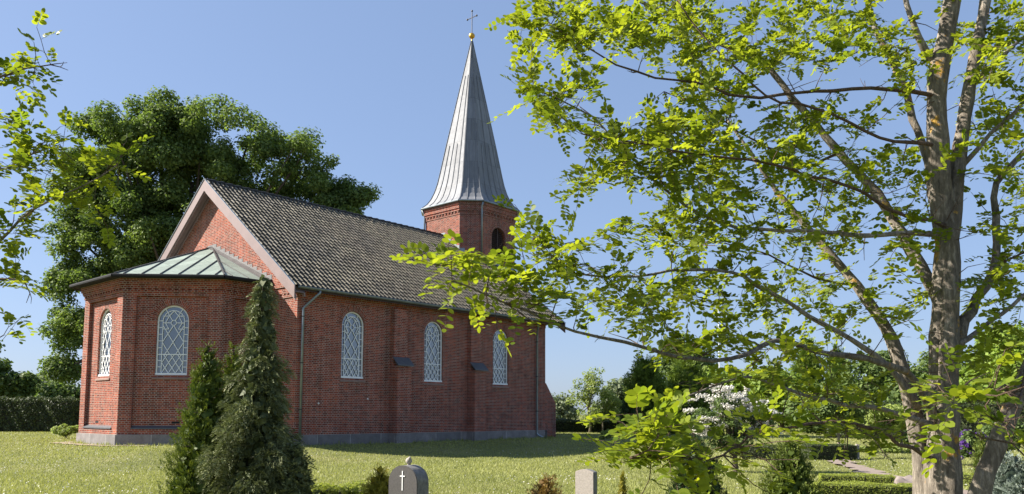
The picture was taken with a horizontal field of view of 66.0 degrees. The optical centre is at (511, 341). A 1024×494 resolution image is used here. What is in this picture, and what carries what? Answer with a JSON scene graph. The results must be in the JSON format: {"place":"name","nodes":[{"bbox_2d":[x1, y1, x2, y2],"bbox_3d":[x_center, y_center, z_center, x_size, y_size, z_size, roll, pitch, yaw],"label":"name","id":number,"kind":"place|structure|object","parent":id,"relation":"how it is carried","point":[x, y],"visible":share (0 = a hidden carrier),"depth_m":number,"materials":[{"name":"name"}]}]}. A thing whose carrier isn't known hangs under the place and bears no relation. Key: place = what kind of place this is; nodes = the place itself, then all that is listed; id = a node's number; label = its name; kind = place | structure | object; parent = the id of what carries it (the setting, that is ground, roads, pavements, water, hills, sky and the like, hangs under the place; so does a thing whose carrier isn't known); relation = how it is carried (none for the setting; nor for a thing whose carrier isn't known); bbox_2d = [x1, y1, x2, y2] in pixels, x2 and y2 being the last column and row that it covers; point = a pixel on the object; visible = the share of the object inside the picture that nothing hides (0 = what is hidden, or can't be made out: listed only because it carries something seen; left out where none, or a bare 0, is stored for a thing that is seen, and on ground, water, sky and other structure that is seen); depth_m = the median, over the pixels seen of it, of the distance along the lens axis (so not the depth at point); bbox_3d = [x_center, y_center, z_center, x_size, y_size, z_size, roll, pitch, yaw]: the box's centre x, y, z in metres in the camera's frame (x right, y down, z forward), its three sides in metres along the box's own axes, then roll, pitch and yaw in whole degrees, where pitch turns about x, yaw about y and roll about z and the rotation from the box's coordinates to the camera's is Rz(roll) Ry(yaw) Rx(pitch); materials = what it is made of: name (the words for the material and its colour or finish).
{"place":"outdoors","nodes":[
{"label":"outdoors","id":0,"kind":"place"},
{"bbox_2d":[76,435,553,445],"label":"grass","id":1,"kind":"structure","parent":0,"point":[528,437],"depth_m":30.02,"materials":[{"name":"green plant"}]},
{"bbox_2d":[0,415,1023,493],"bbox_3d":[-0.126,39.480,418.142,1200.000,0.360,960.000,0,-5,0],"label":"lawn","id":2,"kind":"structure","parent":0,"point":[375,456],"depth_m":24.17,"materials":[{"name":"plant"}]},
{"bbox_2d":[0,339,5,384],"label":"background tree","id":3,"kind":"object","parent":2,"relation":"on","point":[1,345],"visible":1,"depth_m":79.57,"materials":[{"name":"green plant"}]},
{"bbox_2d":[0,357,44,397],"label":"background tree","id":4,"kind":"object","parent":2,"relation":"on","point":[22,384],"visible":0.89,"depth_m":82.93,"materials":[{"name":"green plant"}]},
{"bbox_2d":[0,395,79,431],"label":"beech hedge","id":5,"kind":"object","parent":2,"relation":"on","point":[30,413],"visible":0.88,"depth_m":46.79,"materials":[{"name":"green plant"}]},
{"bbox_2d":[37,374,52,383],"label":"background tree","id":6,"kind":"object","parent":2,"relation":"on","point":[45,381],"visible":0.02,"depth_m":119.20,"materials":[{"name":"green plant"}]},
{"bbox_2d":[34,380,80,398],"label":"background tree","id":7,"kind":"object","parent":2,"relation":"on","point":[48,389],"visible":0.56,"depth_m":78.94,"materials":[{"name":"green plant"}]},
{"bbox_2d":[51,423,78,436],"bbox_3d":[-20.233,4.178,35.762,1.460,0.944,0.968,0,-5,0],"label":"shrub","id":8,"kind":"object","parent":2,"relation":"on","point":[60,430],"visible":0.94,"depth_m":35.54,"materials":[{"name":"green plant"}]},
{"bbox_2d":[0,8,153,343],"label":"robinia tree","id":9,"kind":"object","parent":2,"relation":"on","point":[22,157],"visible":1,"depth_m":4.92,"materials":[{"name":"green plant"}]},
{"bbox_2d":[53,441,146,445],"bbox_3d":[-16.173,3.904,30.464,2.927,0.009,8.382,4,-6,-33],"label":"bare soil strip","id":10,"kind":"object","parent":2,"relation":"on","point":[88,444],"visible":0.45,"depth_m":28.70,"materials":[{"name":"beige soil"}]},
{"bbox_2d":[157,340,233,493],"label":"thuja tree","id":11,"kind":"object","parent":2,"relation":"on","point":[200,416],"visible":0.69,"depth_m":11.61,"materials":[{"name":"green plant"}]},
{"bbox_2d":[36,85,383,386],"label":"maple tree","id":12,"kind":"object","parent":2,"relation":"on","point":[178,151],"visible":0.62,"depth_m":55.24,"materials":[{"name":"green plant"}]},
{"bbox_2d":[208,341,241,492],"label":"thuja tree","id":13,"kind":"object","parent":2,"relation":"on","point":[231,366],"visible":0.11,"depth_m":12.16,"materials":[{"name":"green plant"}]},
{"bbox_2d":[194,274,314,493],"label":"cypress tree","id":14,"kind":"object","parent":2,"relation":"on","point":[256,411],"visible":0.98,"depth_m":11.29,"materials":[{"name":"green plant"}]},
{"bbox_2d":[268,442,319,493],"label":"cypress bush","id":15,"kind":"object","parent":2,"relation":"on","point":[298,479],"visible":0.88,"depth_m":11.05,"materials":[{"name":"green plant"}]},
{"bbox_2d":[69,10,565,445],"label":"church","id":16,"kind":"structure","parent":2,"relation":"on","point":[370,350],"depth_m":31.79,"materials":[{"name":"red brick"}]},
{"bbox_2d":[95,302,114,380],"bbox_3d":[-15.428,-0.029,29.964,1.690,3.000,0.165,-4,-7,41],"label":"window","id":17,"kind":"structure","parent":16,"relation":"in","point":[109,315],"depth_m":30.11,"materials":[{"name":"glass"}]},
{"bbox_2d":[149,298,196,378],"bbox_3d":[-12.455,-0.112,28.948,1.690,3.000,0.165,1,-5,-4],"label":"window","id":18,"kind":"structure","parent":16,"relation":"in","point":[173,321],"depth_m":29.00,"materials":[{"name":"glass"}]},
{"bbox_2d":[336,305,369,382],"bbox_3d":[-6.213,0.072,30.701,0.165,3.030,1.620,-4,-7,41],"label":"window","id":19,"kind":"structure","parent":16,"relation":"in","point":[352,323],"depth_m":30.78,"materials":[{"name":"glass"}]},
{"bbox_2d":[420,315,447,385],"bbox_3d":[-3.394,0.371,33.883,0.165,3.030,1.620,-4,-7,41],"label":"window","id":20,"kind":"structure","parent":16,"relation":"in","point":[433,333],"depth_m":33.94,"materials":[{"name":"glass"}]},
{"bbox_2d":[489,324,511,387],"bbox_3d":[-0.569,0.671,37.073,0.165,3.030,1.620,-4,-7,41],"label":"window","id":21,"kind":"structure","parent":16,"relation":"in","point":[499,349],"depth_m":37.12,"materials":[{"name":"glass"}]},
{"bbox_2d":[311,480,370,493],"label":"box hedge","id":22,"kind":"object","parent":2,"relation":"on","point":[325,488],"visible":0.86,"depth_m":12.15,"materials":[{"name":"green plant"}]},
{"bbox_2d":[361,462,389,493],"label":"golden conifer","id":23,"kind":"object","parent":2,"relation":"on","point":[379,482],"visible":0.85,"depth_m":11.66,"materials":[{"name":"green plant"}]},
{"bbox_2d":[389,464,428,493],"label":"gravestone","id":24,"kind":"object","parent":2,"relation":"on","point":[408,479],"visible":1,"depth_m":9.98,"materials":[{"name":"grey stone"}]},
{"bbox_2d":[406,457,411,464],"bbox_3d":[-1.321,1.528,10.101,0.083,0.109,0.075,0,-5,0],"label":"stone ornament","id":25,"kind":"object","parent":24,"relation":"on","point":[408,460],"visible":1,"depth_m":10.07,"materials":[{"name":"stone"}]},
{"bbox_2d":[0,432,1019,493],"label":"daisies","id":26,"kind":"object","parent":2,"relation":"on","point":[335,472],"visible":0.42,"depth_m":20.87,"materials":[{"name":"white plant"}]},
{"bbox_2d":[527,471,562,493],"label":"juniper bush","id":27,"kind":"object","parent":2,"relation":"on","point":[545,485],"visible":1,"depth_m":11.04,"materials":[{"name":"brown plant"}]},
{"bbox_2d":[551,390,580,421],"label":"background tree","id":28,"kind":"object","parent":2,"relation":"on","point":[564,410],"visible":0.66,"depth_m":74.20,"materials":[{"name":"green plant"}]},
{"bbox_2d":[565,366,604,432],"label":"young tree","id":29,"kind":"object","parent":2,"relation":"on","point":[588,392],"visible":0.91,"depth_m":49.23,"materials":[{"name":"green plant"}]},
{"bbox_2d":[575,469,596,493],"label":"gravestone","id":30,"kind":"object","parent":2,"relation":"on","point":[585,481],"visible":1,"depth_m":10.81,"materials":[{"name":"stone"}]},
{"bbox_2d":[556,418,621,432],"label":"beech hedge","id":31,"kind":"object","parent":2,"relation":"on","point":[573,425],"visible":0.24,"depth_m":50.78,"materials":[{"name":"green plant"}]},
{"bbox_2d":[599,429,613,439],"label":"shrub","id":32,"kind":"object","parent":2,"relation":"on","point":[604,433],"visible":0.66,"depth_m":36.65,"materials":[{"name":"green plant"}]},
{"bbox_2d":[592,387,622,430],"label":"young tree","id":33,"kind":"object","parent":2,"relation":"on","point":[608,405],"visible":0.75,"depth_m":49.89,"materials":[{"name":"green plant"}]},
{"bbox_2d":[591,377,625,419],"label":"background tree","id":34,"kind":"object","parent":2,"relation":"on","point":[615,386],"visible":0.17,"depth_m":61.25,"materials":[{"name":"green plant"}]},
{"bbox_2d":[618,471,628,493],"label":"golden conifer","id":35,"kind":"object","parent":2,"relation":"on","point":[622,488],"visible":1,"depth_m":10.66,"materials":[{"name":"green plant"}]},
{"bbox_2d":[619,391,644,435],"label":"columnar conifer","id":36,"kind":"object","parent":2,"relation":"on","point":[626,409],"visible":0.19,"depth_m":41.59,"materials":[{"name":"green plant"}]},
{"bbox_2d":[619,353,671,433],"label":"yew tree","id":37,"kind":"object","parent":2,"relation":"on","point":[647,376],"visible":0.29,"depth_m":45.39,"materials":[{"name":"green plant"}]},
{"bbox_2d":[655,331,718,379],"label":"background tree","id":38,"kind":"object","parent":2,"relation":"on","point":[664,366],"visible":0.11,"depth_m":71.37,"materials":[{"name":"green plant"}]},
{"bbox_2d":[663,354,717,434],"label":"tree","id":39,"kind":"object","parent":2,"relation":"on","point":[677,373],"visible":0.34,"depth_m":46.20,"materials":[{"name":"green plant"}]},
{"bbox_2d":[665,434,727,493],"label":"columnar conifer","id":40,"kind":"object","parent":2,"relation":"on","point":[717,488],"visible":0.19,"depth_m":12.16,"materials":[{"name":"green plant"}]},
{"bbox_2d":[389,0,1023,493],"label":"robinia tree","id":41,"kind":"object","parent":2,"relation":"on","point":[937,464],"visible":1,"depth_m":5.49,"materials":[{"name":"green plant"}]},
{"bbox_2d":[702,364,763,428],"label":"background tree","id":42,"kind":"object","parent":2,"relation":"on","point":[738,387],"visible":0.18,"depth_m":56.80,"materials":[{"name":"green plant"}]},
{"bbox_2d":[683,383,783,471],"bbox_3d":[5.893,2.400,20.857,2.646,2.655,1.570,0,-5,0],"label":"dogwood shrub","id":43,"kind":"object","parent":2,"relation":"on","point":[731,424],"visible":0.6,"depth_m":20.75,"materials":[{"name":"white plant"}]},
{"bbox_2d":[743,444,784,459],"bbox_3d":[8.664,3.863,27.014,1.489,0.724,1.031,-2,-6,21],"label":"box hedge","id":44,"kind":"object","parent":2,"relation":"on","point":[751,450],"visible":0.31,"depth_m":26.65,"materials":[{"name":"green plant"}]},
{"bbox_2d":[747,365,807,430],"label":"background tree","id":45,"kind":"object","parent":2,"relation":"on","point":[760,389],"visible":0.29,"depth_m":53.13,"materials":[{"name":"green plant"}]},
{"bbox_2d":[756,436,824,493],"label":"columnar conifer","id":46,"kind":"object","parent":2,"relation":"on","point":[802,478],"visible":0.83,"depth_m":11.35,"materials":[{"name":"green plant"}]},
{"bbox_2d":[784,333,837,426],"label":"yew tree","id":47,"kind":"object","parent":2,"relation":"on","point":[811,364],"visible":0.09,"depth_m":65.64,"materials":[{"name":"green plant"}]},
{"bbox_2d":[782,380,847,433],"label":"background tree","id":48,"kind":"object","parent":2,"relation":"on","point":[788,409],"visible":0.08,"depth_m":49.53,"materials":[{"name":"green plant"}]},
{"bbox_2d":[801,443,857,459],"bbox_3d":[10.739,3.825,26.764,1.650,0.750,1.046,0,-5,0],"label":"box hedge","id":49,"kind":"object","parent":2,"relation":"on","point":[829,452],"visible":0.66,"depth_m":26.32,"materials":[{"name":"green plant"}]},
{"bbox_2d":[803,390,871,443],"bbox_3d":[12.691,3.137,30.757,2.609,2.790,1.603,0,-5,0],"label":"ornamental tree","id":50,"kind":"object","parent":2,"relation":"on","point":[829,409],"visible":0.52,"depth_m":30.46,"materials":[{"name":"green plant"}]},
{"bbox_2d":[824,340,856,393],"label":"yew tree","id":51,"kind":"object","parent":2,"relation":"on","point":[835,370],"visible":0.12,"depth_m":67.61,"materials":[{"name":"green plant"}]},
{"bbox_2d":[818,472,895,484],"bbox_3d":[6.908,2.906,15.804,1.426,0.555,0.513,-1,-5,17],"label":"box hedge","id":52,"kind":"object","parent":2,"relation":"on","point":[868,477],"visible":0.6,"depth_m":15.68,"materials":[{"name":"green plant"}]},
{"bbox_2d":[814,480,911,493],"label":"box hedge","id":53,"kind":"object","parent":2,"relation":"on","point":[849,487],"visible":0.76,"depth_m":12.83,"materials":[{"name":"green plant"}]},
{"bbox_2d":[836,350,909,403],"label":"background tree","id":54,"kind":"object","parent":2,"relation":"on","point":[864,368],"visible":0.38,"depth_m":59.34,"materials":[{"name":"green plant"}]},
{"bbox_2d":[863,403,906,443],"bbox_3d":[15.855,3.555,32.679,2.626,2.102,2.109,0,-5,0],"label":"ornamental tree","id":55,"kind":"object","parent":2,"relation":"on","point":[881,414],"visible":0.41,"depth_m":32.53,"materials":[{"name":"green plant"}]},
{"bbox_2d":[859,445,910,457],"bbox_3d":[12.829,3.908,27.269,1.971,0.768,0.938,0,-5,0],"label":"shrub","id":56,"kind":"object","parent":2,"relation":"on","point":[890,450],"visible":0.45,"depth_m":27.11,"materials":[{"name":"green plant"}]},
{"bbox_2d":[893,475,911,484],"bbox_3d":[7.294,2.611,14.497,0.666,0.313,0.549,0,-5,0],"label":"boulder","id":57,"kind":"object","parent":2,"relation":"on","point":[907,479],"visible":0.12,"depth_m":14.42,"materials":[{"name":"beige stone"}]},
{"bbox_2d":[881,362,928,404],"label":"background tree","id":58,"kind":"object","parent":2,"relation":"on","point":[894,395],"visible":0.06,"depth_m":51.40,"materials":[{"name":"green plant"}]},
{"bbox_2d":[901,427,926,444],"bbox_3d":[15.645,3.764,29.842,1.455,1.448,1.378,2,-5,-18],"label":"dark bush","id":59,"kind":"object","parent":2,"relation":"on","point":[906,439],"visible":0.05,"depth_m":30.02,"materials":[{"name":"green plant"}]},
{"bbox_2d":[824,400,1023,438],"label":"beech hedge","id":60,"kind":"object","parent":2,"relation":"on","point":[965,424],"visible":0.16,"depth_m":37.70,"materials":[{"name":"green plant"}]},
{"bbox_2d":[917,348,969,405],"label":"background tree","id":61,"kind":"object","parent":2,"relation":"on","point":[925,361],"visible":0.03,"depth_m":64.21,"materials":[{"name":"green plant"}]},
{"bbox_2d":[963,472,973,485],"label":"box hedge","id":62,"kind":"object","parent":2,"relation":"on","point":[968,476],"visible":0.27,"depth_m":16.87,"materials":[{"name":"green plant"}]},
{"bbox_2d":[959,429,988,459],"bbox_3d":[13.517,3.221,22.813,1.311,1.370,0.818,0,-5,0],"label":"rhododendron","id":63,"kind":"object","parent":2,"relation":"on","point":[966,439],"visible":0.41,"depth_m":22.69,"materials":[{"name":"green plant"}]},
{"bbox_2d":[969,424,988,473],"bbox_3d":[10.039,2.498,16.857,0.485,1.488,0.469,0,-5,0],"label":"dwarf thuja","id":64,"kind":"object","parent":2,"relation":"on","point":[979,446],"visible":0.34,"depth_m":16.85,"materials":[{"name":"green plant"}]},
{"bbox_2d":[959,328,1020,405],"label":"background tree","id":65,"kind":"object","parent":2,"relation":"on","point":[965,378],"visible":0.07,"depth_m":47.93,"materials":[{"name":"green plant"}]},
{"bbox_2d":[981,419,1023,454],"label":"dark bush","id":66,"kind":"object","parent":2,"relation":"on","point":[988,429],"visible":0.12,"depth_m":25.50,"materials":[{"name":"green plant"}]},
{"bbox_2d":[983,320,1023,402],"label":"background tree","id":67,"kind":"object","parent":2,"relation":"on","point":[1017,349],"visible":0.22,"depth_m":43.79,"materials":[{"name":"green plant"}]},
{"bbox_2d":[992,450,1023,493],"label":"juniper bush","id":68,"kind":"object","parent":2,"relation":"on","point":[1009,478],"visible":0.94,"depth_m":9.22,"materials":[{"name":"green plant"}]},
{"bbox_2d":[0,0,1023,414],"label":"sky","id":69,"kind":"structure","parent":0,"point":[380,80],"materials":[{"name":"blue"}]},
{"bbox_2d":[829,459,967,493],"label":"gravel path","id":70,"kind":"structure","parent":0,"point":[861,468],"depth_m":21.62,"materials":[{"name":"beige gravel"}]}
]}

